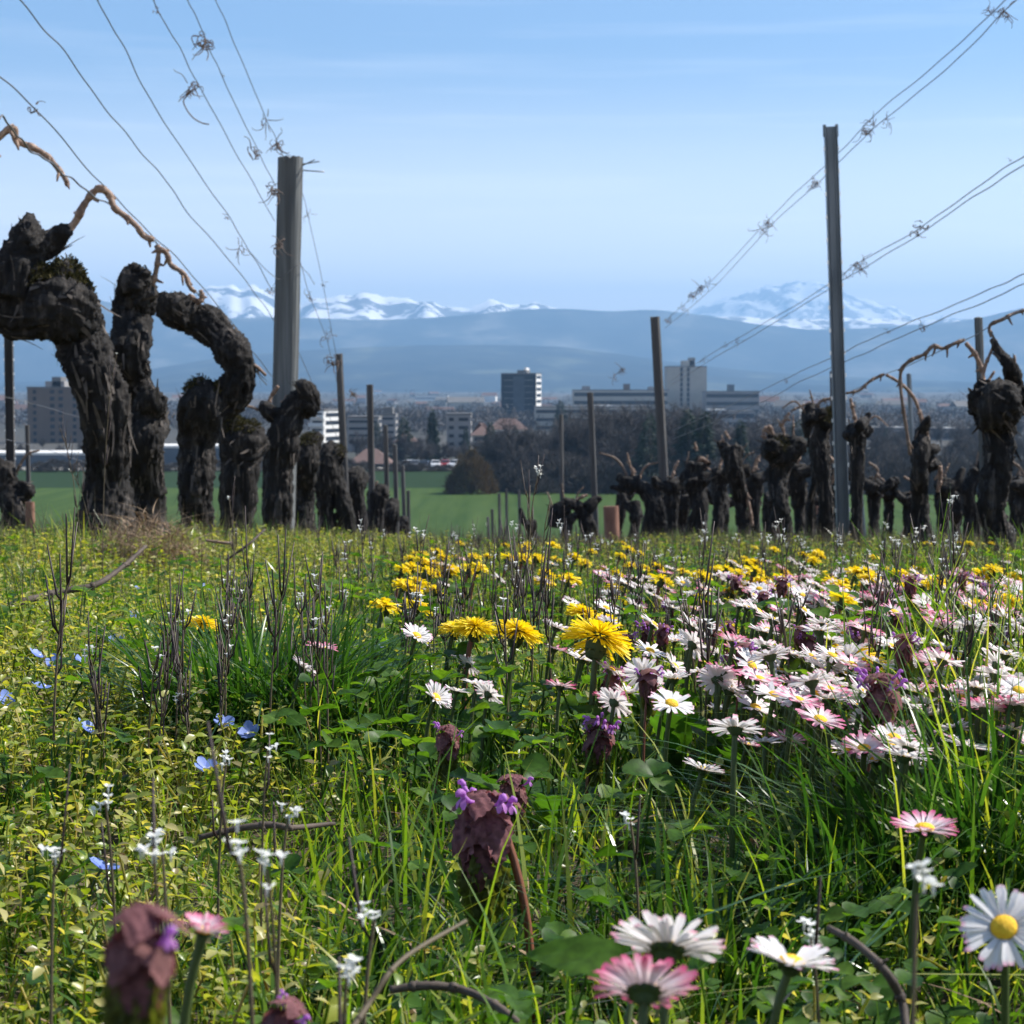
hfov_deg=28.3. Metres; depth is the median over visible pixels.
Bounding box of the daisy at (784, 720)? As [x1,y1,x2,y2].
[776,686,805,788]
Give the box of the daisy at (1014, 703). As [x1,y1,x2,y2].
[988,695,1023,798]
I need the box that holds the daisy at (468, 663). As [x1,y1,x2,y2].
[457,654,478,708]
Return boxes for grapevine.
[0,124,154,542]
[0,450,39,532]
[102,244,196,535]
[155,289,266,534]
[217,414,273,537]
[247,378,320,534]
[295,429,323,534]
[314,440,357,534]
[348,465,370,535]
[366,481,389,535]
[383,497,399,538]
[399,516,409,535]
[519,508,541,541]
[546,484,602,542]
[560,511,576,543]
[599,452,666,537]
[615,492,635,540]
[619,492,643,541]
[650,460,683,537]
[677,489,690,536]
[678,442,710,536]
[705,457,742,537]
[705,487,733,536]
[706,430,758,543]
[746,455,768,539]
[752,402,810,543]
[762,482,788,535]
[782,390,834,547]
[787,456,811,539]
[805,492,818,540]
[831,466,850,537]
[842,398,888,544]
[846,373,942,551]
[863,461,893,539]
[878,474,899,539]
[893,476,910,538]
[896,309,1023,560]
[930,491,962,542]
[934,463,965,536]
[956,451,981,539]
[1008,462,1023,528]
[1010,465,1023,537]
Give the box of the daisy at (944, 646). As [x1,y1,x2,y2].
[931,639,962,678]
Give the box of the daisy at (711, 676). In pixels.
[696,664,737,810]
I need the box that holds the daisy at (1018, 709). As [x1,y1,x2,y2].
[995,695,1023,796]
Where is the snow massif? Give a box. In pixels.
[681,281,970,319]
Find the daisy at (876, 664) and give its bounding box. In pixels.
[861,653,895,672]
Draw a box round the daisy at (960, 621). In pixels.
[950,616,991,731]
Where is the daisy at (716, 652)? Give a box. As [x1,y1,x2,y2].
[710,646,726,708]
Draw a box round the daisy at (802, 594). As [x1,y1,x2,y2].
[789,585,815,630]
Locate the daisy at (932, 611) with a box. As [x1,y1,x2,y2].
[920,604,954,649]
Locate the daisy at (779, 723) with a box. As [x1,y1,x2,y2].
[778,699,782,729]
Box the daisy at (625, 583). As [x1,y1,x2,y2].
[620,578,635,595]
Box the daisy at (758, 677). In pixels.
[737,666,781,824]
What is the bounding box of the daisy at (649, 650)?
[634,639,666,737]
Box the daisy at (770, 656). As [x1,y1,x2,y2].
[747,643,793,820]
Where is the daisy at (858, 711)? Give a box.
[848,708,863,729]
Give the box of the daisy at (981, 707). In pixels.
[962,697,1006,777]
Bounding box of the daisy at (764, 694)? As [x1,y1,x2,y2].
[761,669,777,732]
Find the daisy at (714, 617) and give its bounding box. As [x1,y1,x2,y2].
[713,598,723,621]
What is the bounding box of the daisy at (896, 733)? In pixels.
[872,722,916,833]
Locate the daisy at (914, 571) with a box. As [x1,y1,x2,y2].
[910,566,923,621]
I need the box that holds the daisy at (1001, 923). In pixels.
[958,884,1023,1023]
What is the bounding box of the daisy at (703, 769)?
[682,757,724,908]
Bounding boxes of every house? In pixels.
[0,395,4,411]
[15,404,26,418]
[167,398,178,407]
[242,400,266,418]
[333,399,354,405]
[352,449,392,466]
[355,395,365,403]
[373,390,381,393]
[387,399,397,403]
[394,431,415,455]
[415,401,426,408]
[425,407,454,414]
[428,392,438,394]
[435,397,446,406]
[445,397,484,412]
[471,423,488,450]
[481,393,497,401]
[491,418,527,440]
[541,397,557,403]
[759,396,779,412]
[773,400,804,418]
[857,389,868,394]
[859,393,873,397]
[876,400,907,412]
[904,399,926,408]
[936,403,950,412]
[949,401,968,417]
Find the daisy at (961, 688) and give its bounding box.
[943,682,980,735]
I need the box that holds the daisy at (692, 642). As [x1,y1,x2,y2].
[676,628,706,688]
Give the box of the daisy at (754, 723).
[747,685,768,790]
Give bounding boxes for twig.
[9,545,146,606]
[198,821,335,840]
[206,539,231,544]
[226,529,264,560]
[352,919,466,1023]
[389,979,519,1022]
[826,925,909,1023]
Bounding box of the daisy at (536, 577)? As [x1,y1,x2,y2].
[534,576,550,615]
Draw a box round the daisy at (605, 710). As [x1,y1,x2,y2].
[593,690,625,793]
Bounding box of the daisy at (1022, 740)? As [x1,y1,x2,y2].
[1013,735,1023,809]
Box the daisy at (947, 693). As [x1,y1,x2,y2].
[929,679,970,770]
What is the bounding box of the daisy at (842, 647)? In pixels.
[835,642,869,762]
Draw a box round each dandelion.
[185,614,219,666]
[369,597,401,659]
[392,578,404,631]
[394,564,412,597]
[395,579,421,625]
[399,598,432,652]
[402,583,424,608]
[403,555,415,572]
[403,561,419,578]
[404,576,430,608]
[413,565,437,621]
[414,556,429,599]
[424,559,442,592]
[425,584,443,629]
[428,568,440,593]
[431,547,442,558]
[435,553,450,570]
[438,620,467,720]
[440,567,458,581]
[442,564,460,584]
[451,616,495,708]
[461,564,474,609]
[465,552,481,561]
[468,562,488,599]
[483,553,492,576]
[490,617,543,759]
[498,553,518,592]
[515,553,531,598]
[518,543,530,576]
[527,553,543,599]
[530,554,541,583]
[532,576,556,619]
[537,569,555,592]
[545,541,560,554]
[550,556,561,569]
[558,572,581,637]
[559,613,633,728]
[564,603,599,691]
[567,552,582,569]
[574,559,591,579]
[587,549,596,569]
[591,612,622,687]
[604,583,623,591]
[610,569,623,577]
[614,552,627,569]
[618,596,626,615]
[621,545,635,591]
[622,562,635,588]
[639,564,652,582]
[649,573,674,634]
[651,562,663,584]
[676,568,690,588]
[690,569,712,581]
[691,571,711,584]
[693,593,714,621]
[709,565,721,587]
[716,564,734,596]
[718,622,738,651]
[720,585,736,623]
[725,559,736,567]
[735,568,747,578]
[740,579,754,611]
[741,559,754,571]
[743,564,764,621]
[754,577,772,601]
[769,546,778,570]
[772,573,785,613]
[777,568,790,574]
[798,552,809,562]
[806,556,821,582]
[812,550,823,574]
[817,555,825,574]
[821,576,837,583]
[828,591,860,629]
[828,645,886,757]
[829,580,851,591]
[841,578,854,586]
[844,566,867,591]
[854,566,876,605]
[857,572,881,608]
[869,554,879,561]
[891,568,909,604]
[908,565,926,572]
[918,580,936,627]
[926,577,945,600]
[962,598,987,615]
[964,541,974,557]
[972,568,989,585]
[981,563,1005,586]
[993,593,1022,608]
[1005,572,1021,580]
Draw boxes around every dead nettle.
[99,901,189,1023]
[259,989,311,1023]
[420,721,463,864]
[449,779,536,1022]
[495,773,533,921]
[580,712,620,813]
[581,661,628,764]
[618,632,638,685]
[634,619,656,661]
[634,666,664,834]
[654,623,673,665]
[661,601,675,625]
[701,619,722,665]
[720,619,735,667]
[720,652,739,703]
[727,575,742,612]
[734,641,757,713]
[755,590,771,620]
[774,575,792,616]
[791,624,809,654]
[797,632,815,674]
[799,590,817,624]
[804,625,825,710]
[845,625,870,646]
[854,666,907,824]
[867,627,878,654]
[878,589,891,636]
[887,613,911,654]
[891,632,920,724]
[902,574,921,620]
[956,571,970,615]
[969,575,984,599]
[981,582,997,589]
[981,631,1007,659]
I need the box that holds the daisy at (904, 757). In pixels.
[878,744,930,918]
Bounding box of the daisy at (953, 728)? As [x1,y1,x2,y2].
[933,718,973,787]
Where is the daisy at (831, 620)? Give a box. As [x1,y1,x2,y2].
[829,613,845,629]
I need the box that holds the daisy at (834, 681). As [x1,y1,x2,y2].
[807,668,847,802]
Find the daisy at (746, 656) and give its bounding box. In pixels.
[735,647,766,789]
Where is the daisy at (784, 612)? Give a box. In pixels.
[770,605,795,644]
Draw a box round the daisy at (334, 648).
[306,641,337,706]
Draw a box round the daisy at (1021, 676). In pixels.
[1015,672,1023,722]
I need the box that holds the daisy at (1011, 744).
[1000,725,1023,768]
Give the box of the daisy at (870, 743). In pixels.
[841,730,884,834]
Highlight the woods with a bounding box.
[0,389,1023,436]
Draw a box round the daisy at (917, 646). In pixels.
[915,644,930,649]
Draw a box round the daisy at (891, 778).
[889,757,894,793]
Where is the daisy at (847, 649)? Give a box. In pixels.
[832,644,867,784]
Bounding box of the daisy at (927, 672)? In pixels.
[912,650,929,740]
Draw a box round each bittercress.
[37,764,70,1023]
[45,507,77,765]
[58,417,81,575]
[68,468,95,577]
[82,611,105,826]
[88,625,109,780]
[88,783,116,930]
[102,353,116,577]
[133,777,164,1020]
[138,639,166,810]
[145,827,175,1023]
[153,647,176,788]
[159,568,184,754]
[164,594,182,762]
[170,618,191,769]
[171,589,196,788]
[173,672,193,801]
[206,721,254,1023]
[212,750,232,922]
[214,566,234,697]
[215,595,239,747]
[217,629,239,760]
[218,600,233,761]
[220,554,231,623]
[227,478,234,580]
[228,572,246,623]
[228,579,244,632]
[231,527,237,562]
[231,574,248,669]
[237,506,254,638]
[254,848,288,1007]
[260,732,279,962]
[263,529,294,777]
[263,593,277,642]
[272,801,302,994]
[285,619,299,683]
[291,558,309,765]
[303,552,322,753]
[306,609,322,815]
[309,582,323,602]
[310,559,318,583]
[315,515,322,570]
[318,582,334,790]
[331,536,338,593]
[333,568,347,644]
[335,547,340,573]
[336,954,362,1023]
[340,533,350,603]
[341,545,355,616]
[347,837,380,1023]
[352,560,359,610]
[357,511,367,624]
[363,555,377,605]
[368,529,373,564]
[369,533,376,582]
[380,527,386,562]
[394,591,406,662]
[397,535,404,597]
[399,591,410,653]
[401,562,423,705]
[405,579,421,646]
[413,516,428,623]
[425,554,435,618]
[425,587,439,687]
[428,540,436,584]
[436,537,448,648]
[436,541,456,649]
[438,593,450,645]
[448,546,459,578]
[450,522,455,576]
[450,581,463,693]
[451,526,461,560]
[455,553,477,679]
[464,540,472,614]
[476,531,481,563]
[478,544,486,617]
[489,538,496,668]
[493,589,517,746]
[494,522,502,605]
[494,602,512,760]
[500,516,506,564]
[504,553,511,604]
[505,555,521,708]
[506,556,515,611]
[508,527,529,668]
[509,570,516,612]
[510,510,524,598]
[513,576,524,673]
[520,460,536,631]
[520,541,527,579]
[523,454,544,660]
[523,543,547,728]
[538,501,552,619]
[540,508,554,732]
[541,561,554,653]
[556,505,571,622]
[557,547,572,635]
[559,542,570,612]
[576,525,581,594]
[581,524,592,605]
[582,570,603,690]
[594,534,602,566]
[599,563,617,616]
[599,585,608,671]
[605,537,612,585]
[608,571,620,666]
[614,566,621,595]
[619,796,640,955]
[625,535,636,626]
[628,541,647,656]
[634,518,640,569]
[634,557,640,583]
[648,547,655,618]
[650,585,661,643]
[652,547,663,605]
[660,576,671,632]
[668,544,675,566]
[677,584,701,739]
[680,549,689,592]
[684,596,699,667]
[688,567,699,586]
[697,521,721,718]
[697,522,707,616]
[698,587,722,717]
[700,511,707,565]
[721,543,728,599]
[732,529,741,564]
[758,528,763,575]
[760,522,771,581]
[762,547,769,609]
[771,603,792,684]
[774,510,784,579]
[774,591,796,752]
[780,519,790,576]
[782,576,799,622]
[790,587,810,624]
[791,534,801,573]
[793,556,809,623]
[796,876,821,1023]
[802,544,811,572]
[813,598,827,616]
[828,564,836,577]
[830,527,841,605]
[833,527,840,567]
[837,526,846,576]
[837,552,849,579]
[848,549,855,566]
[861,556,884,674]
[868,609,886,673]
[874,566,881,597]
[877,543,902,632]
[878,533,886,578]
[880,535,887,576]
[881,514,888,550]
[890,526,903,566]
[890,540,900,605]
[905,858,943,1023]
[908,530,918,571]
[910,514,925,575]
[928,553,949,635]
[931,524,940,574]
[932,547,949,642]
[936,489,958,600]
[937,594,968,684]
[941,531,948,559]
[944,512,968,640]
[950,532,957,576]
[952,541,968,599]
[954,531,962,567]
[961,584,980,683]
[978,579,1004,630]
[978,591,1007,655]
[980,592,1002,653]
[1002,557,1008,576]
[1002,598,1019,674]
[1006,584,1022,666]
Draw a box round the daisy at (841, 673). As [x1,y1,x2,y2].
[830,665,858,784]
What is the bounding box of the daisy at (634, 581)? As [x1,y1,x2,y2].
[629,573,643,612]
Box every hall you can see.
[0,450,84,466]
[163,444,220,465]
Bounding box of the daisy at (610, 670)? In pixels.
[596,660,623,709]
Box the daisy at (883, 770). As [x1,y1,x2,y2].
[868,730,902,868]
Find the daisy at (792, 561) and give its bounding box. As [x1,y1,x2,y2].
[787,556,796,573]
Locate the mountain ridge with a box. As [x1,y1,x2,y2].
[0,301,1023,381]
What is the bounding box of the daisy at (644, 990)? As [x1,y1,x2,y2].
[588,953,697,1023]
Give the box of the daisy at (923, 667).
[912,654,937,755]
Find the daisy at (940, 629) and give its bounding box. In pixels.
[926,617,958,677]
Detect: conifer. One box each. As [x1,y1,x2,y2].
[374,421,390,455]
[388,416,416,460]
[424,409,441,461]
[460,428,471,451]
[478,422,494,463]
[549,402,568,432]
[628,413,674,481]
[668,409,710,485]
[690,409,718,463]
[732,419,751,463]
[788,416,808,460]
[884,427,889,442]
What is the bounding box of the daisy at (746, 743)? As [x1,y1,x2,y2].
[736,736,759,825]
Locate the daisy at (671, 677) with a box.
[659,669,690,774]
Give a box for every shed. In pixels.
[867,426,916,439]
[930,427,968,439]
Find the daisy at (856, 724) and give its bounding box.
[848,675,867,793]
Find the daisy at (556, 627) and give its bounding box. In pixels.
[543,619,570,736]
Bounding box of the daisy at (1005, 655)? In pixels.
[986,643,1023,711]
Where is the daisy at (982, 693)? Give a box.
[970,680,989,701]
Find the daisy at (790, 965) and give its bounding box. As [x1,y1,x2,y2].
[747,935,838,1023]
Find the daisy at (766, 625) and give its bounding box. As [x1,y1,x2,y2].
[756,620,779,640]
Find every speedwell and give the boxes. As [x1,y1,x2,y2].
[0,689,14,726]
[25,648,42,692]
[28,682,50,725]
[45,653,59,665]
[70,653,81,672]
[71,718,93,770]
[84,857,119,920]
[195,756,216,815]
[214,713,234,735]
[237,720,258,767]
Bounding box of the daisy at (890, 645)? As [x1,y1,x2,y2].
[875,636,895,669]
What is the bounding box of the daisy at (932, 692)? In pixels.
[918,684,942,783]
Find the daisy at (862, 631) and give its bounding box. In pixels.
[849,620,883,643]
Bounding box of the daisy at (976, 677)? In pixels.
[955,675,982,753]
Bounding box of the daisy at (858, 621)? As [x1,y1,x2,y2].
[838,615,870,644]
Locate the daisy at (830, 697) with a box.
[805,690,851,854]
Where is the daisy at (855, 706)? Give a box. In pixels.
[843,696,859,803]
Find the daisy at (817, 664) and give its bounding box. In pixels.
[805,654,834,790]
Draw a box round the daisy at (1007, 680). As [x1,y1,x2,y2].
[992,677,1023,704]
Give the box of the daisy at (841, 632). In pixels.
[834,628,847,635]
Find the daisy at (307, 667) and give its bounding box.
[287,655,315,766]
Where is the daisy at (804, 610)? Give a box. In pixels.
[794,602,814,650]
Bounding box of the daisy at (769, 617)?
[756,610,791,719]
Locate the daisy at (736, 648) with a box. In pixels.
[724,641,741,653]
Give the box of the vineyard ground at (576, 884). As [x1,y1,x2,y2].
[0,540,1023,1023]
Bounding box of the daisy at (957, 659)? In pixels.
[948,654,977,679]
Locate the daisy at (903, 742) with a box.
[884,735,933,884]
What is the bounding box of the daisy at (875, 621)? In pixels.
[857,603,884,655]
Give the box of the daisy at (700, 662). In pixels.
[692,615,720,705]
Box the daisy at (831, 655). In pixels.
[814,643,849,705]
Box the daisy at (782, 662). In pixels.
[768,643,802,777]
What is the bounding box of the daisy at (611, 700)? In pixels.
[597,687,632,816]
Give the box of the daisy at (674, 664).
[660,651,685,745]
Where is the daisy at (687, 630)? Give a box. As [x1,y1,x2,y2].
[678,618,696,660]
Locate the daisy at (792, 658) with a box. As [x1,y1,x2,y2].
[779,647,811,756]
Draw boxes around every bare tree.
[15,443,24,449]
[39,437,45,446]
[55,442,65,449]
[74,440,82,449]
[347,431,367,455]
[375,431,399,456]
[395,432,413,459]
[397,450,405,459]
[408,442,435,460]
[409,434,440,459]
[434,441,464,459]
[455,441,468,456]
[470,435,484,452]
[472,430,509,475]
[480,412,551,462]
[496,437,533,468]
[515,420,553,453]
[515,439,548,465]
[519,436,547,456]
[530,445,572,464]
[534,418,570,445]
[537,431,573,454]
[541,415,581,437]
[546,421,587,455]
[549,422,604,457]
[551,406,606,460]
[554,401,594,435]
[557,401,638,445]
[576,402,609,432]
[577,416,639,458]
[579,399,652,457]
[586,439,611,459]
[587,401,655,420]
[596,420,648,466]
[606,403,634,421]
[632,397,670,431]
[632,400,715,454]
[636,422,679,454]
[665,399,720,431]
[668,403,735,436]
[673,404,720,430]
[678,401,751,461]
[718,414,770,434]
[745,424,766,462]
[752,413,790,433]
[829,440,850,456]
[865,430,905,460]
[868,423,895,441]
[877,422,895,432]
[885,443,910,461]
[894,422,915,439]
[931,422,948,445]
[931,423,946,441]
[935,446,962,462]
[940,426,977,455]
[947,423,968,439]
[953,419,977,442]
[953,438,978,460]
[957,448,978,465]
[959,428,978,450]
[1014,421,1023,438]
[1014,431,1023,446]
[1014,435,1023,464]
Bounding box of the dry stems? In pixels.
[0,487,1023,669]
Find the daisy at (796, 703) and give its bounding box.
[773,686,823,862]
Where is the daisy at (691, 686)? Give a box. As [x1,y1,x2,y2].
[689,644,705,690]
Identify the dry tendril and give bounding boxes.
[27,101,45,115]
[173,69,203,101]
[183,90,208,124]
[191,31,214,60]
[227,237,250,264]
[244,136,261,159]
[252,109,282,139]
[259,182,283,204]
[266,129,293,157]
[270,236,294,256]
[320,327,336,346]
[323,354,341,373]
[345,389,358,401]
[614,363,624,374]
[686,292,696,301]
[691,281,705,294]
[747,223,772,241]
[758,216,775,232]
[806,175,820,191]
[850,253,870,274]
[855,124,875,141]
[863,111,876,126]
[882,111,894,133]
[910,225,925,237]
[915,220,928,231]
[980,1,993,15]
[994,1,1016,28]
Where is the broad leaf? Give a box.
[525,934,633,1023]
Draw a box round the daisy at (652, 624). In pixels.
[641,614,658,657]
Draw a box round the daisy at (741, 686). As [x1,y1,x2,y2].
[721,679,743,787]
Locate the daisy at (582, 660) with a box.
[566,649,591,767]
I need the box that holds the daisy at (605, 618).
[597,614,619,669]
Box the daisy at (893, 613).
[880,599,909,655]
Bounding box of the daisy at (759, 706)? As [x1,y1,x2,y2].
[737,694,775,827]
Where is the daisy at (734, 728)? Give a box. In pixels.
[707,714,764,919]
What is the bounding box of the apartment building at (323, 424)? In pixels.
[308,409,338,444]
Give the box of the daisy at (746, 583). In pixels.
[741,581,753,599]
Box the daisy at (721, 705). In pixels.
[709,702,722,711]
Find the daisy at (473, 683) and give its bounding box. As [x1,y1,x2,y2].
[463,678,493,781]
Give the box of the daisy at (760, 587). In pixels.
[748,581,769,634]
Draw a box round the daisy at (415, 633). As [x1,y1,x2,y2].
[401,622,432,753]
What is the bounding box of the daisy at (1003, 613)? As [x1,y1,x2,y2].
[992,603,1023,647]
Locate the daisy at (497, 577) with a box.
[491,573,505,630]
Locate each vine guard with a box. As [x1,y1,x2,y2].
[25,502,34,530]
[603,506,619,544]
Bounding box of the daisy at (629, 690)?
[614,683,638,786]
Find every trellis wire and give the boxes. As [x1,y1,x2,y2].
[0,76,272,377]
[0,114,266,384]
[0,438,84,462]
[1,396,77,416]
[20,0,274,321]
[97,0,272,290]
[153,0,274,220]
[187,0,275,185]
[215,0,284,160]
[245,249,313,282]
[299,353,339,442]
[301,265,339,395]
[302,193,336,357]
[665,0,1004,320]
[665,0,1016,327]
[670,165,1023,385]
[671,156,1023,380]
[672,273,1023,430]
[674,283,1023,438]
[754,309,1023,430]
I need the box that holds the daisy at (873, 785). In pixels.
[866,752,895,876]
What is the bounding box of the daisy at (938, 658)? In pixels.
[920,647,964,761]
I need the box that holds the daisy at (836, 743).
[831,740,856,820]
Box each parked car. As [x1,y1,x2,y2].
[419,460,430,466]
[431,460,439,465]
[440,460,449,466]
[447,460,457,465]
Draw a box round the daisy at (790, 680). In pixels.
[779,674,804,688]
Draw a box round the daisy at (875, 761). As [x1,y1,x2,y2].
[856,750,891,803]
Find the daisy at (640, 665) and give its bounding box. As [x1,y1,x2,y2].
[621,657,663,814]
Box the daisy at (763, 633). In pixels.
[748,623,779,683]
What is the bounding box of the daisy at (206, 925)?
[179,912,228,1023]
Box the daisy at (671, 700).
[648,687,693,862]
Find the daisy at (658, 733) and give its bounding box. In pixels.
[652,700,676,810]
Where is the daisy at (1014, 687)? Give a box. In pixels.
[996,675,1023,728]
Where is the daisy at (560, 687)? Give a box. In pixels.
[547,679,575,786]
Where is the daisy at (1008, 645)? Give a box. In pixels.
[994,635,1019,647]
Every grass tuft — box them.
[0,555,114,592]
[0,720,195,836]
[1,568,566,754]
[3,870,280,1023]
[31,595,566,769]
[34,984,67,1023]
[111,582,265,648]
[220,883,550,1023]
[314,613,1023,1020]
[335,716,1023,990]
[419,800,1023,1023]
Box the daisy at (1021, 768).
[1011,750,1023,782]
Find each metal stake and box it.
[853,401,865,540]
[906,373,916,548]
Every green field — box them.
[0,488,1009,544]
[17,470,472,487]
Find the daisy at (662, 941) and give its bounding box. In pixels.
[610,910,725,1023]
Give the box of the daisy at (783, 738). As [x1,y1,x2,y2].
[769,729,808,851]
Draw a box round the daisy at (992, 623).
[976,611,1007,693]
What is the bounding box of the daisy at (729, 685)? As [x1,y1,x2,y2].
[717,679,744,807]
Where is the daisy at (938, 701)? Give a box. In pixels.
[918,692,955,715]
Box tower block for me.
[664,358,706,415]
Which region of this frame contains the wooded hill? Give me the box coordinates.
[0,345,975,391]
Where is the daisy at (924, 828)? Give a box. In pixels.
[890,809,958,1017]
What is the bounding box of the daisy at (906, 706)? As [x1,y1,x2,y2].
[897,696,924,724]
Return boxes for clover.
[0,524,1023,1023]
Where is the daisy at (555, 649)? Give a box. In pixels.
[544,642,566,736]
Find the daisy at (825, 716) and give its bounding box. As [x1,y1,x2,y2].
[795,703,845,851]
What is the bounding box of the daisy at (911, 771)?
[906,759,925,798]
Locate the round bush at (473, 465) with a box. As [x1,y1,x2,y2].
[440,445,501,494]
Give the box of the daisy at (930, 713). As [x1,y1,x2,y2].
[912,707,941,796]
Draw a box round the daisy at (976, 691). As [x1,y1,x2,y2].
[954,677,993,755]
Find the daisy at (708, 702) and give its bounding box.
[700,665,715,718]
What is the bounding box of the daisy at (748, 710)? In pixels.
[745,655,759,720]
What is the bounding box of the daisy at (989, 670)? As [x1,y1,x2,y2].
[973,664,1017,701]
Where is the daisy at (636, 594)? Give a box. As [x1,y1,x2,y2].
[631,581,647,633]
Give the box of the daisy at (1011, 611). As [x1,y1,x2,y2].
[1001,601,1021,649]
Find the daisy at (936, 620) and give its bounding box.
[923,611,955,648]
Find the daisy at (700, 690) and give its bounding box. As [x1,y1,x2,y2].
[690,667,706,716]
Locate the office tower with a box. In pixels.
[501,368,541,427]
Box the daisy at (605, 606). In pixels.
[594,599,618,684]
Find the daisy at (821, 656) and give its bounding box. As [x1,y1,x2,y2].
[812,652,839,764]
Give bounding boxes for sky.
[0,0,1023,319]
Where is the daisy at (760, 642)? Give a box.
[749,636,781,752]
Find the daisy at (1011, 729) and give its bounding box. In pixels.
[994,722,1023,783]
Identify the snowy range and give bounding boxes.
[155,284,969,329]
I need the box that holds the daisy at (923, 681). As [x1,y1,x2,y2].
[914,677,935,742]
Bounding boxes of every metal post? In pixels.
[3,337,15,467]
[823,124,849,546]
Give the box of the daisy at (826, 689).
[812,678,852,823]
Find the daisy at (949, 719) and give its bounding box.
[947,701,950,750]
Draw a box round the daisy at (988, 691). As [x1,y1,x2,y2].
[981,687,1005,743]
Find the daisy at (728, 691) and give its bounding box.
[712,681,748,809]
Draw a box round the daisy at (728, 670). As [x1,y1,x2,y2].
[706,662,742,807]
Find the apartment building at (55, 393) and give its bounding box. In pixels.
[27,377,83,442]
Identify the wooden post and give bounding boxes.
[25,425,30,501]
[272,155,323,533]
[336,353,348,491]
[366,384,374,498]
[383,425,389,497]
[392,444,398,534]
[400,465,405,515]
[406,490,410,540]
[486,517,489,542]
[491,509,493,539]
[498,493,500,537]
[505,489,507,540]
[518,490,520,536]
[559,414,563,534]
[587,392,598,531]
[650,316,668,525]
[830,371,834,531]
[974,317,984,540]
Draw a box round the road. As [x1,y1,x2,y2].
[22,467,454,469]
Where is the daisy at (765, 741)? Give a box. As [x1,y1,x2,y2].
[747,735,783,851]
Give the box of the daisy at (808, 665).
[799,643,822,732]
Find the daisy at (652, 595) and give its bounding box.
[646,590,662,617]
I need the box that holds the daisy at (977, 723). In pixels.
[959,697,999,757]
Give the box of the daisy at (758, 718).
[750,668,784,806]
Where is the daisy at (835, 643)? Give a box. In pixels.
[823,641,843,710]
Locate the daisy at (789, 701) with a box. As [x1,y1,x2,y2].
[772,685,808,800]
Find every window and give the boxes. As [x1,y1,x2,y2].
[504,374,532,379]
[504,380,532,385]
[504,386,532,391]
[504,392,532,397]
[504,398,532,403]
[504,405,532,409]
[504,411,532,416]
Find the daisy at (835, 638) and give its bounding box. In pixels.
[824,634,843,649]
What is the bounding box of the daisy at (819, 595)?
[809,587,829,623]
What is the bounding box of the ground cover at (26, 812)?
[0,520,1023,1023]
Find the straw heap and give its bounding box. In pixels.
[39,498,259,579]
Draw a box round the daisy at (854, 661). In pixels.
[837,652,871,772]
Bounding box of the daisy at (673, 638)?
[668,632,683,693]
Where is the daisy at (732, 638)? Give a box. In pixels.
[718,630,749,668]
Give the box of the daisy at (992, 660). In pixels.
[980,647,1014,700]
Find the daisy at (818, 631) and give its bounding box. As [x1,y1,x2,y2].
[800,622,838,704]
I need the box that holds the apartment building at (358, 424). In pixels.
[346,416,381,451]
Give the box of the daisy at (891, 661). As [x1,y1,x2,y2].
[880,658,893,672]
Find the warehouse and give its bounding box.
[415,395,448,400]
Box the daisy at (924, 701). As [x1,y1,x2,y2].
[907,694,938,759]
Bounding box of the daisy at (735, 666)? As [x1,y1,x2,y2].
[725,654,736,702]
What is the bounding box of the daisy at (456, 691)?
[445,684,470,722]
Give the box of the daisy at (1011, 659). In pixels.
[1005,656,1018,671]
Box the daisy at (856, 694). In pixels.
[844,681,876,703]
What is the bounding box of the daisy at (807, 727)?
[796,685,823,823]
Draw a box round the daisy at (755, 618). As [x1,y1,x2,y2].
[742,596,767,720]
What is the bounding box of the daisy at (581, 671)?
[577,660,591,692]
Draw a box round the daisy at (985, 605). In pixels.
[980,603,1007,617]
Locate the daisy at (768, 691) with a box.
[753,681,790,814]
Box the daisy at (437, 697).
[420,680,451,799]
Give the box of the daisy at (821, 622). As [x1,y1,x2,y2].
[806,615,840,702]
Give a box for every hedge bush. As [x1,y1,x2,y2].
[30,460,52,471]
[33,458,77,471]
[63,458,86,471]
[164,461,177,471]
[216,458,220,471]
[348,458,364,467]
[349,460,382,471]
[383,459,416,471]
[405,462,434,471]
[426,464,448,471]
[440,463,453,471]
[478,456,516,487]
[494,464,533,491]
[500,462,552,492]
[511,469,559,494]
[519,451,572,489]
[537,452,605,492]
[543,449,597,490]
[564,455,628,494]
[564,461,617,492]
[588,450,633,490]
[598,454,678,491]
[613,465,651,492]
[644,448,710,493]
[678,455,729,491]
[708,458,767,493]
[749,452,768,466]
[802,455,810,464]
[849,448,889,467]
[849,461,908,494]
[877,455,910,491]
[880,451,910,467]
[897,463,951,493]
[900,469,951,494]
[928,450,978,493]
[947,455,977,488]
[1012,455,1023,478]
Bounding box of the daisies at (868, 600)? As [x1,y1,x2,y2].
[549,559,1022,669]
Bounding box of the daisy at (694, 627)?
[677,612,709,688]
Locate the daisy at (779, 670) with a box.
[766,659,800,736]
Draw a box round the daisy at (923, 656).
[915,647,953,683]
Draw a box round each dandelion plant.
[0,840,93,939]
[1,713,102,733]
[60,1006,80,1023]
[176,925,254,989]
[211,930,366,991]
[251,906,465,957]
[389,983,430,1023]
[393,709,585,784]
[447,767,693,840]
[528,702,686,779]
[569,688,761,796]
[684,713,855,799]
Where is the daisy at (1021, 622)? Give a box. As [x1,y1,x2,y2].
[1011,615,1023,671]
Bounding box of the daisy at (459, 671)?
[453,654,474,712]
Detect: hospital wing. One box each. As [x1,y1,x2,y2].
[572,384,667,412]
[702,384,758,420]
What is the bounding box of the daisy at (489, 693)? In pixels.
[474,681,503,789]

